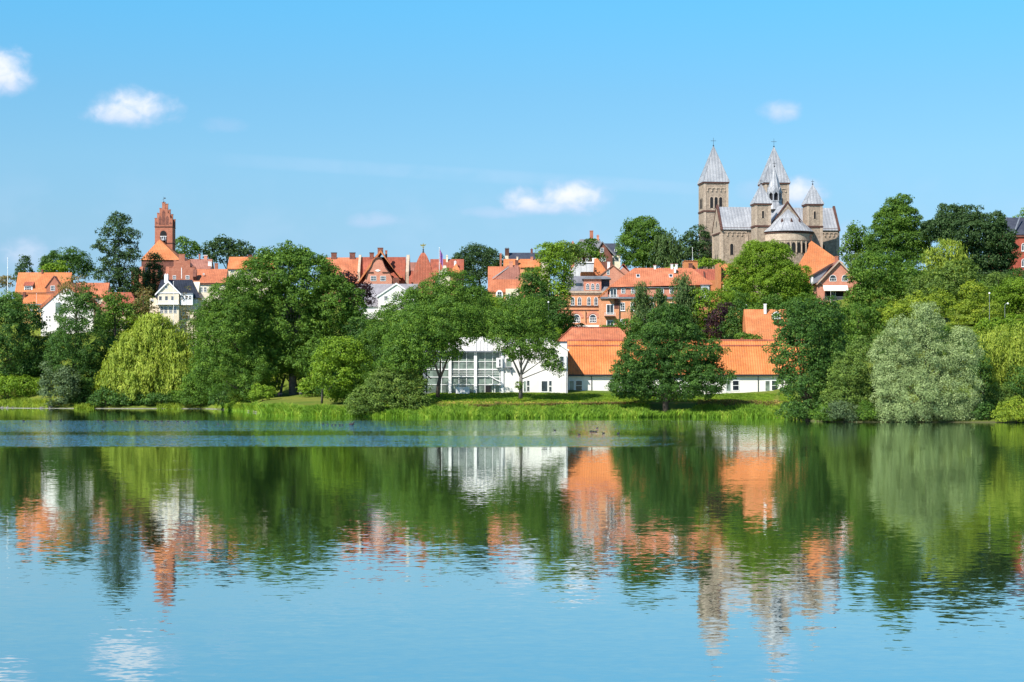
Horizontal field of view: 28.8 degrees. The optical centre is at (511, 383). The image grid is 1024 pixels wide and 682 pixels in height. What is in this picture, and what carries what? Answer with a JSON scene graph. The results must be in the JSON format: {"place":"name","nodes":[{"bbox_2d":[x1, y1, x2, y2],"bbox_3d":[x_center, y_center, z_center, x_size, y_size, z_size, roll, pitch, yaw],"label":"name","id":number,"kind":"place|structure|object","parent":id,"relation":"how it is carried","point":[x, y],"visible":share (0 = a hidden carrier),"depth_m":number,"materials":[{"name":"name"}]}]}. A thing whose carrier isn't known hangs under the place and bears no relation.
{"place":"outdoors","nodes":[
{"label":"outdoors","id":0,"kind":"place"},
{"bbox_2d":[0,408,1023,681],"bbox_3d":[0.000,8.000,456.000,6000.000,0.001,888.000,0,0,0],"label":"water","id":1,"kind":"structure","parent":0,"point":[192,546],"depth_m":95.99,"materials":[{"name":"blue liquid"}]},
{"bbox_2d":[220,400,789,417],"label":"reeds","id":2,"kind":"object","parent":1,"relation":"in","point":[563,410],"visible":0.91,"depth_m":476.35,"materials":[{"name":"green plant"}]},
{"bbox_2d":[0,266,1023,421],"bbox_3d":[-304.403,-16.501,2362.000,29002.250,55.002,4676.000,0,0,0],"label":"ground","id":3,"kind":"structure","parent":0,"point":[286,397],"depth_m":543.98,"materials":[{"name":"green plant"}]},
{"bbox_2d":[12,254,34,281],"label":"fir tree","id":4,"kind":"object","parent":3,"relation":"on","point":[22,265],"visible":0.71,"depth_m":788.10,"materials":[{"name":"green plant"}]},
{"bbox_2d":[0,373,48,398],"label":"laurel hedge","id":5,"kind":"object","parent":3,"relation":"on","point":[8,385],"visible":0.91,"depth_m":656.73,"materials":[{"name":"green plant"}]},
{"bbox_2d":[0,295,50,383],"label":"broadleaf tree","id":6,"kind":"object","parent":3,"relation":"on","point":[18,350],"visible":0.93,"depth_m":664.38,"materials":[{"name":"green plant"}]},
{"bbox_2d":[23,292,50,323],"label":"yellow house","id":7,"kind":"structure","parent":3,"relation":"on","point":[41,299],"depth_m":707.64,"materials":[{"name":"orange tile"}]},
{"bbox_2d":[15,270,72,310],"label":"brick house","id":8,"kind":"structure","parent":3,"relation":"on","point":[38,283],"depth_m":724.12,"materials":[{"name":"orange tile"}]},
{"bbox_2d":[35,360,81,406],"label":"willow bush","id":9,"kind":"object","parent":3,"relation":"on","point":[44,381],"visible":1,"depth_m":641.10,"materials":[{"name":"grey plant"}]},
{"bbox_2d":[37,246,95,280],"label":"oak tree","id":10,"kind":"object","parent":3,"relation":"on","point":[76,262],"visible":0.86,"depth_m":782.41,"materials":[{"name":"green plant"}]},
{"bbox_2d":[40,282,100,335],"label":"white house","id":11,"kind":"structure","parent":3,"relation":"on","point":[48,305],"depth_m":690.00,"materials":[{"name":"white paint"}]},
{"bbox_2d":[42,286,107,402],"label":"broadleaf tree","id":12,"kind":"object","parent":3,"relation":"on","point":[77,351],"visible":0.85,"depth_m":646.50,"materials":[{"name":"green plant"}]},
{"bbox_2d":[53,274,97,344],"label":"ash tree","id":13,"kind":"object","parent":3,"relation":"on","point":[83,283],"visible":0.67,"depth_m":674.84,"materials":[{"name":"green plant"}]},
{"bbox_2d":[83,336,118,391],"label":"broadleaf tree","id":14,"kind":"object","parent":3,"relation":"on","point":[106,346],"visible":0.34,"depth_m":652.84,"materials":[{"name":"green plant"}]},
{"bbox_2d":[86,386,121,406],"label":"waterside bush","id":15,"kind":"object","parent":3,"relation":"on","point":[97,395],"visible":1,"depth_m":638.55,"materials":[{"name":"green plant"}]},
{"bbox_2d":[93,290,139,337],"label":"broadleaf tree","id":16,"kind":"object","parent":3,"relation":"on","point":[113,302],"visible":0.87,"depth_m":670.36,"materials":[{"name":"green plant"}]},
{"bbox_2d":[90,210,145,293],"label":"sycamore tree","id":17,"kind":"object","parent":3,"relation":"on","point":[117,221],"visible":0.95,"depth_m":733.76,"materials":[{"name":"green plant"}]},
{"bbox_2d":[126,286,162,319],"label":"ash tree","id":18,"kind":"object","parent":3,"relation":"on","point":[146,293],"visible":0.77,"depth_m":671.38,"materials":[{"name":"green plant"}]},
{"bbox_2d":[93,312,205,400],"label":"golden willow","id":19,"kind":"object","parent":3,"relation":"on","point":[151,355],"visible":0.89,"depth_m":641.49,"materials":[{"name":"green plant"}]},
{"bbox_2d":[138,251,164,296],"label":"broadleaf tree","id":20,"kind":"object","parent":3,"relation":"on","point":[153,265],"visible":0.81,"depth_m":746.71,"materials":[{"name":"green plant"}]},
{"bbox_2d":[131,198,178,297],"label":"brick church","id":21,"kind":"structure","parent":3,"relation":"on","point":[165,228],"depth_m":771.87,"materials":[{"name":"red brick"}]},
{"bbox_2d":[140,392,175,404],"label":"waterside bush","id":22,"kind":"object","parent":3,"relation":"on","point":[158,397],"visible":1,"depth_m":636.80,"materials":[{"name":"green plant"}]},
{"bbox_2d":[150,274,204,356],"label":"white villa","id":23,"kind":"object","parent":3,"relation":"on","point":[163,299],"visible":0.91,"depth_m":683.30,"materials":[{"name":"paint"}]},
{"bbox_2d":[169,254,196,279],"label":"stepped gable house","id":24,"kind":"structure","parent":3,"relation":"on","point":[183,267],"depth_m":728.00,"materials":[{"name":"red brick"}]},
{"bbox_2d":[175,235,201,259],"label":"broadleaf tree","id":25,"kind":"object","parent":3,"relation":"on","point":[194,245],"visible":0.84,"depth_m":798.58,"materials":[{"name":"green plant"}]},
{"bbox_2d":[177,308,207,353],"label":"tree","id":26,"kind":"object","parent":3,"relation":"on","point":[192,323],"visible":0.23,"depth_m":657.87,"materials":[{"name":"green plant"}]},
{"bbox_2d":[175,371,227,405],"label":"rounded bush","id":27,"kind":"object","parent":3,"relation":"on","point":[195,398],"visible":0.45,"depth_m":631.79,"materials":[{"name":"green plant"}]},
{"bbox_2d":[190,254,217,268],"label":"brown roof house","id":28,"kind":"structure","parent":3,"relation":"on","point":[205,263],"depth_m":744.76,"materials":[{"name":"tile"}]},
{"bbox_2d":[193,269,228,341],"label":"cream house","id":29,"kind":"structure","parent":3,"relation":"on","point":[206,278],"depth_m":711.37,"materials":[{"name":"orange tile"}]},
{"bbox_2d":[206,382,238,405],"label":"waterside bush","id":30,"kind":"object","parent":3,"relation":"on","point":[223,396],"visible":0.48,"depth_m":610.26,"materials":[{"name":"green plant"}]},
{"bbox_2d":[199,233,256,268],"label":"oak tree","id":31,"kind":"object","parent":3,"relation":"on","point":[227,249],"visible":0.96,"depth_m":802.26,"materials":[{"name":"green plant"}]},
{"bbox_2d":[186,274,279,402],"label":"poplar tree","id":32,"kind":"object","parent":3,"relation":"on","point":[242,338],"visible":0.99,"depth_m":586.74,"materials":[{"name":"green plant"}]},
{"bbox_2d":[227,255,274,297],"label":"long orange roof house","id":33,"kind":"structure","parent":3,"relation":"on","point":[234,263],"depth_m":759.37,"materials":[{"name":"tile"}]},
{"bbox_2d":[248,383,277,400],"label":"park bush","id":34,"kind":"object","parent":3,"relation":"on","point":[255,392],"visible":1,"depth_m":570.83,"materials":[{"name":"green plant"}]},
{"bbox_2d":[224,239,367,395],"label":"broadleaf tree","id":35,"kind":"object","parent":3,"relation":"on","point":[318,307],"visible":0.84,"depth_m":597.70,"materials":[{"name":"green plant"}]},
{"bbox_2d":[297,376,320,396],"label":"park bush","id":36,"kind":"object","parent":3,"relation":"on","point":[304,387],"visible":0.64,"depth_m":569.83,"materials":[{"name":"green plant"}]},
{"bbox_2d":[308,335,374,403],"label":"maple tree","id":37,"kind":"object","parent":3,"relation":"on","point":[342,364],"visible":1,"depth_m":517.92,"materials":[{"name":"green plant"}]},
{"bbox_2d":[323,377,360,402],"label":"park bush","id":38,"kind":"object","parent":3,"relation":"on","point":[335,394],"visible":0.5,"depth_m":525.38,"materials":[{"name":"green plant"}]},
{"bbox_2d":[337,270,377,332],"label":"purple beech","id":39,"kind":"object","parent":3,"relation":"on","point":[366,287],"visible":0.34,"depth_m":638.16,"materials":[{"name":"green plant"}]},
{"bbox_2d":[341,305,405,385],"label":"broadleaf tree","id":40,"kind":"object","parent":3,"relation":"on","point":[354,321],"visible":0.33,"depth_m":543.81,"materials":[{"name":"green plant"}]},
{"bbox_2d":[322,248,438,294],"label":"red roofed hall","id":41,"kind":"structure","parent":3,"relation":"on","point":[379,269],"depth_m":748.89,"materials":[{"name":"tile"}]},
{"bbox_2d":[358,283,417,318],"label":"white gable villa","id":42,"kind":"object","parent":3,"relation":"on","point":[383,292],"visible":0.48,"depth_m":693.91,"materials":[{"name":"white paint"}]},
{"bbox_2d":[343,365,436,414],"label":"sallow bush","id":43,"kind":"object","parent":3,"relation":"on","point":[366,399],"visible":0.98,"depth_m":481.65,"materials":[{"name":"green plant"}]},
{"bbox_2d":[0,397,804,419],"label":"shore grass","id":44,"kind":"structure","parent":3,"relation":"on","point":[25,402],"depth_m":642.40,"materials":[{"name":"green plant"}]},
{"bbox_2d":[411,244,434,292],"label":"bell roofed tower","id":45,"kind":"structure","parent":3,"relation":"on","point":[422,269],"depth_m":738.34,"materials":[{"name":"orange tile"}]},
{"bbox_2d":[357,267,497,361],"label":"lime tree","id":46,"kind":"object","parent":3,"relation":"on","point":[426,296],"visible":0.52,"depth_m":527.93,"materials":[{"name":"green plant"}]},
{"bbox_2d":[372,294,489,396],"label":"lime tree","id":47,"kind":"object","parent":3,"relation":"on","point":[399,342],"visible":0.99,"depth_m":483.32,"materials":[{"name":"green plant"}]},
{"bbox_2d":[430,255,463,280],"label":"terrace house","id":48,"kind":"structure","parent":3,"relation":"on","point":[456,264],"depth_m":766.80,"materials":[{"name":"tile"}]},
{"bbox_2d":[450,242,504,285],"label":"oak tree","id":49,"kind":"object","parent":3,"relation":"on","point":[479,250],"visible":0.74,"depth_m":789.28,"materials":[{"name":"green plant"}]},
{"bbox_2d":[423,337,568,392],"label":"white hall","id":50,"kind":"structure","parent":3,"relation":"on","point":[480,366],"depth_m":506.08,"materials":[{"name":"paint"}]},
{"bbox_2d":[488,261,520,308],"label":"pink roofed house","id":51,"kind":"structure","parent":3,"relation":"on","point":[502,280],"depth_m":724.78,"materials":[{"name":"tile"}]},
{"bbox_2d":[228,392,793,406],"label":"meadow grass","id":52,"kind":"structure","parent":3,"relation":"on","point":[550,397],"depth_m":494.28,"materials":[{"name":"green plant"}]},
{"bbox_2d":[503,257,540,296],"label":"orange terrace","id":53,"kind":"structure","parent":3,"relation":"on","point":[524,263],"depth_m":783.76,"materials":[{"name":"tile"}]},
{"bbox_2d":[483,294,568,398],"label":"alder tree","id":54,"kind":"object","parent":3,"relation":"on","point":[515,327],"visible":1,"depth_m":482.19,"materials":[{"name":"green plant"}]},
{"bbox_2d":[433,401,641,406],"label":"hedge","id":55,"kind":"object","parent":3,"relation":"on","point":[539,404],"visible":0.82,"depth_m":483.13,"materials":[{"name":"green plant"}]},
{"bbox_2d":[516,267,575,337],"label":"broadleaf tree","id":56,"kind":"object","parent":3,"relation":"on","point":[557,318],"visible":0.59,"depth_m":573.89,"materials":[{"name":"green plant"}]},
{"bbox_2d":[518,241,575,316],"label":"acacia tree","id":57,"kind":"object","parent":3,"relation":"on","point":[561,287],"visible":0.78,"depth_m":580.05,"materials":[{"name":"green plant"}]},
{"bbox_2d":[544,240,588,281],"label":"lime tree","id":58,"kind":"object","parent":3,"relation":"on","point":[575,249],"visible":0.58,"depth_m":687.31,"materials":[{"name":"green plant"}]},
{"bbox_2d":[556,276,610,334],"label":"arched window building","id":59,"kind":"structure","parent":3,"relation":"on","point":[587,291],"depth_m":619.97,"materials":[{"name":"orange brick"}]},
{"bbox_2d":[562,238,607,261],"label":"broadleaf tree","id":60,"kind":"object","parent":3,"relation":"on","point":[593,251],"visible":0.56,"depth_m":743.41,"materials":[{"name":"green plant"}]},
{"bbox_2d":[557,327,626,347],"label":"orange roof house","id":61,"kind":"structure","parent":3,"relation":"on","point":[594,333],"depth_m":538.81,"materials":[{"name":"tile"}]},
{"bbox_2d":[570,230,620,269],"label":"gabled brick house","id":62,"kind":"structure","parent":3,"relation":"on","point":[608,249],"depth_m":791.00,"materials":[{"name":"brown brick"}]},
{"bbox_2d":[599,262,624,296],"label":"pink gable house","id":63,"kind":"structure","parent":3,"relation":"on","point":[613,273],"depth_m":684.00,"materials":[{"name":"brick"}]},
{"bbox_2d":[600,315,645,337],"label":"garden bush","id":64,"kind":"object","parent":3,"relation":"on","point":[633,326],"visible":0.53,"depth_m":545.64,"materials":[{"name":"green plant"}]},
{"bbox_2d":[626,280,658,338],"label":"weeping birch","id":65,"kind":"object","parent":3,"relation":"on","point":[642,306],"visible":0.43,"depth_m":564.43,"materials":[{"name":"green plant"}]},
{"bbox_2d":[614,215,673,268],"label":"horse chestnut","id":66,"kind":"object","parent":3,"relation":"on","point":[636,238],"visible":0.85,"depth_m":748.18,"materials":[{"name":"green plant"}]},
{"bbox_2d":[598,263,713,338],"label":"apartment house","id":67,"kind":"structure","parent":3,"relation":"on","point":[614,304],"depth_m":602.02,"materials":[{"name":"orange brick"}]},
{"bbox_2d":[644,227,688,267],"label":"broadleaf tree","id":68,"kind":"object","parent":3,"relation":"on","point":[674,252],"visible":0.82,"depth_m":741.51,"materials":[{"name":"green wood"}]},
{"bbox_2d":[604,301,736,411],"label":"alder tree","id":69,"kind":"object","parent":3,"relation":"on","point":[643,374],"visible":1,"depth_m":476.44,"materials":[{"name":"green plant"}]},
{"bbox_2d":[666,270,701,331],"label":"weeping birch","id":70,"kind":"object","parent":3,"relation":"on","point":[683,297],"visible":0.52,"depth_m":568.58,"materials":[{"name":"green plant"}]},
{"bbox_2d":[567,339,806,393],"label":"long lakeside house","id":71,"kind":"structure","parent":3,"relation":"on","point":[589,362],"depth_m":513.52,"materials":[{"name":"orange tile"}]},
{"bbox_2d":[678,224,711,260],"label":"broadleaf tree","id":72,"kind":"object","parent":3,"relation":"on","point":[697,244],"visible":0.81,"depth_m":759.10,"materials":[{"name":"green plant"}]},
{"bbox_2d":[680,286,739,338],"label":"lime tree","id":73,"kind":"object","parent":3,"relation":"on","point":[719,296],"visible":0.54,"depth_m":569.30,"materials":[{"name":"green plant"}]},
{"bbox_2d":[702,302,736,338],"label":"purple plum","id":74,"kind":"object","parent":3,"relation":"on","point":[718,319],"visible":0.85,"depth_m":558.76,"materials":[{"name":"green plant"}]},
{"bbox_2d":[717,297,747,338],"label":"broadleaf tree","id":75,"kind":"object","parent":3,"relation":"on","point":[734,322],"visible":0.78,"depth_m":554.45,"materials":[{"name":"green plant"}]},
{"bbox_2d":[697,399,785,405],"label":"hedge","id":76,"kind":"object","parent":3,"relation":"on","point":[734,401],"visible":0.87,"depth_m":487.53,"materials":[{"name":"green plant"}]},
{"bbox_2d":[741,304,786,338],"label":"hipped cottage","id":77,"kind":"structure","parent":3,"relation":"on","point":[756,321],"depth_m":547.96,"materials":[{"name":"orange tile"}]},
{"bbox_2d":[719,239,814,307],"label":"lime tree","id":78,"kind":"object","parent":3,"relation":"on","point":[784,277],"visible":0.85,"depth_m":617.16,"materials":[{"name":"green plant"}]},
{"bbox_2d":[697,138,839,297],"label":"cathedral","id":79,"kind":"structure","parent":3,"relation":"on","point":[770,214],"depth_m":714.15,"materials":[{"name":"stone"}]},
{"bbox_2d":[742,293,811,315],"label":"broadleaf tree","id":80,"kind":"object","parent":3,"relation":"on","point":[769,300],"visible":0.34,"depth_m":582.26,"materials":[{"name":"green plant"}]},
{"bbox_2d":[761,295,848,420],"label":"broadleaf tree","id":81,"kind":"object","parent":3,"relation":"on","point":[814,367],"visible":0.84,"depth_m":425.86,"materials":[{"name":"green plant"}]},
{"bbox_2d":[799,235,843,282],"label":"steep orange roof house","id":82,"kind":"structure","parent":3,"relation":"on","point":[816,258],"depth_m":692.51,"materials":[{"name":"tile"}]},
{"bbox_2d":[808,403,843,421],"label":"waterside bush","id":83,"kind":"object","parent":3,"relation":"on","point":[817,412],"visible":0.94,"depth_m":414.64,"materials":[{"name":"green plant"}]},
{"bbox_2d":[810,256,860,302],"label":"house","id":84,"kind":"structure","parent":3,"relation":"on","point":[828,280],"depth_m":640.00,"materials":[{"name":"pink brick"}]},
{"bbox_2d":[820,400,867,421],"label":"bramble bush","id":85,"kind":"object","parent":3,"relation":"on","point":[845,414],"visible":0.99,"depth_m":413.37,"materials":[{"name":"green plant"}]},
{"bbox_2d":[818,335,878,417],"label":"hawthorn bush","id":86,"kind":"object","parent":3,"relation":"on","point":[855,370],"visible":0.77,"depth_m":418.26,"materials":[{"name":"green plant"}]},
{"bbox_2d":[837,220,875,262],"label":"broadleaf tree","id":87,"kind":"object","parent":3,"relation":"on","point":[853,241],"visible":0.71,"depth_m":670.10,"materials":[{"name":"green plant"}]},
{"bbox_2d":[821,299,901,356],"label":"broadleaf tree","id":88,"kind":"object","parent":3,"relation":"on","point":[870,315],"visible":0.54,"depth_m":497.01,"materials":[{"name":"green plant"}]},
{"bbox_2d":[853,400,881,419],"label":"waterside bush","id":89,"kind":"object","parent":3,"relation":"on","point":[865,405],"visible":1,"depth_m":413.27,"materials":[{"name":"green plant"}]},
{"bbox_2d":[842,251,922,310],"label":"broadleaf tree","id":90,"kind":"object","parent":3,"relation":"on","point":[869,293],"visible":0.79,"depth_m":582.36,"materials":[{"name":"green plant"}]},
{"bbox_2d":[860,193,934,269],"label":"horse chestnut","id":91,"kind":"object","parent":3,"relation":"on","point":[898,228],"visible":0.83,"depth_m":646.52,"materials":[{"name":"green plant"}]},
{"bbox_2d":[876,286,958,337],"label":"robinia tree","id":92,"kind":"object","parent":3,"relation":"on","point":[899,307],"visible":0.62,"depth_m":497.66,"materials":[{"name":"green plant"}]},
{"bbox_2d":[866,300,988,421],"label":"silver willow","id":93,"kind":"object","parent":3,"relation":"on","point":[926,379],"visible":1,"depth_m":412.62,"materials":[{"name":"green plant"}]},
{"bbox_2d":[901,258,982,321],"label":"robinia tree","id":94,"kind":"object","parent":3,"relation":"on","point":[943,282],"visible":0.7,"depth_m":549.79,"materials":[{"name":"green plant"}]},
{"bbox_2d":[918,238,972,281],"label":"golden willow","id":95,"kind":"object","parent":3,"relation":"on","point":[941,255],"visible":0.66,"depth_m":603.41,"materials":[{"name":"green plant"}]},
{"bbox_2d":[918,203,1022,286],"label":"oak tree","id":96,"kind":"object","parent":3,"relation":"on","point":[999,247],"visible":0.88,"depth_m":636.34,"materials":[{"name":"green plant"}]},
{"bbox_2d":[946,279,1005,324],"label":"robinia tree","id":97,"kind":"object","parent":3,"relation":"on","point":[973,309],"visible":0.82,"depth_m":542.98,"materials":[{"name":"green plant"}]},
{"bbox_2d":[969,348,994,400],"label":"broadleaf tree","id":98,"kind":"object","parent":3,"relation":"on","point":[985,367],"visible":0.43,"depth_m":426.82,"materials":[{"name":"green plant"}]},
{"bbox_2d":[969,401,996,420],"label":"waterside bush","id":99,"kind":"object","parent":3,"relation":"on","point":[984,406],"visible":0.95,"depth_m":412.53,"materials":[{"name":"green plant"}]},
{"bbox_2d":[964,313,1023,345],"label":"slope thicket","id":100,"kind":"object","parent":3,"relation":"on","point":[985,323],"visible":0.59,"depth_m":478.34,"materials":[{"name":"green plant"}]},
{"bbox_2d":[970,322,1023,395],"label":"golden willow","id":101,"kind":"object","parent":3,"relation":"on","point":[1002,358],"visible":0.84,"depth_m":430.09,"materials":[{"name":"green plant"}]},
{"bbox_2d":[982,382,1018,407],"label":"waterside bush","id":102,"kind":"object","parent":3,"relation":"on","point":[991,400],"visible":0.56,"depth_m":420.64,"materials":[{"name":"green plant"}]},
{"bbox_2d":[980,275,1023,317],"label":"broadleaf tree","id":103,"kind":"object","parent":3,"relation":"on","point":[1005,295],"visible":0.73,"depth_m":557.18,"materials":[{"name":"green plant"}]},
{"bbox_2d":[988,216,1023,275],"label":"slate roofed building","id":104,"kind":"structure","parent":3,"relation":"on","point":[1016,224],"depth_m":664.00,"materials":[{"name":"red brick"}]},
{"bbox_2d":[990,395,1023,422],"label":"rounded bush","id":105,"kind":"object","parent":3,"relation":"on","point":[1005,409],"visible":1,"depth_m":407.68,"materials":[{"name":"green plant"}]},
{"bbox_2d":[997,365,1023,401],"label":"hillside bush","id":106,"kind":"object","parent":3,"relation":"on","point":[1017,389],"visible":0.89,"depth_m":422.78,"materials":[{"name":"green plant"}]},
{"bbox_2d":[0,0,1023,298],"label":"sky","id":107,"kind":"structure","parent":0,"point":[362,127],"materials":[{"name":"blue"}]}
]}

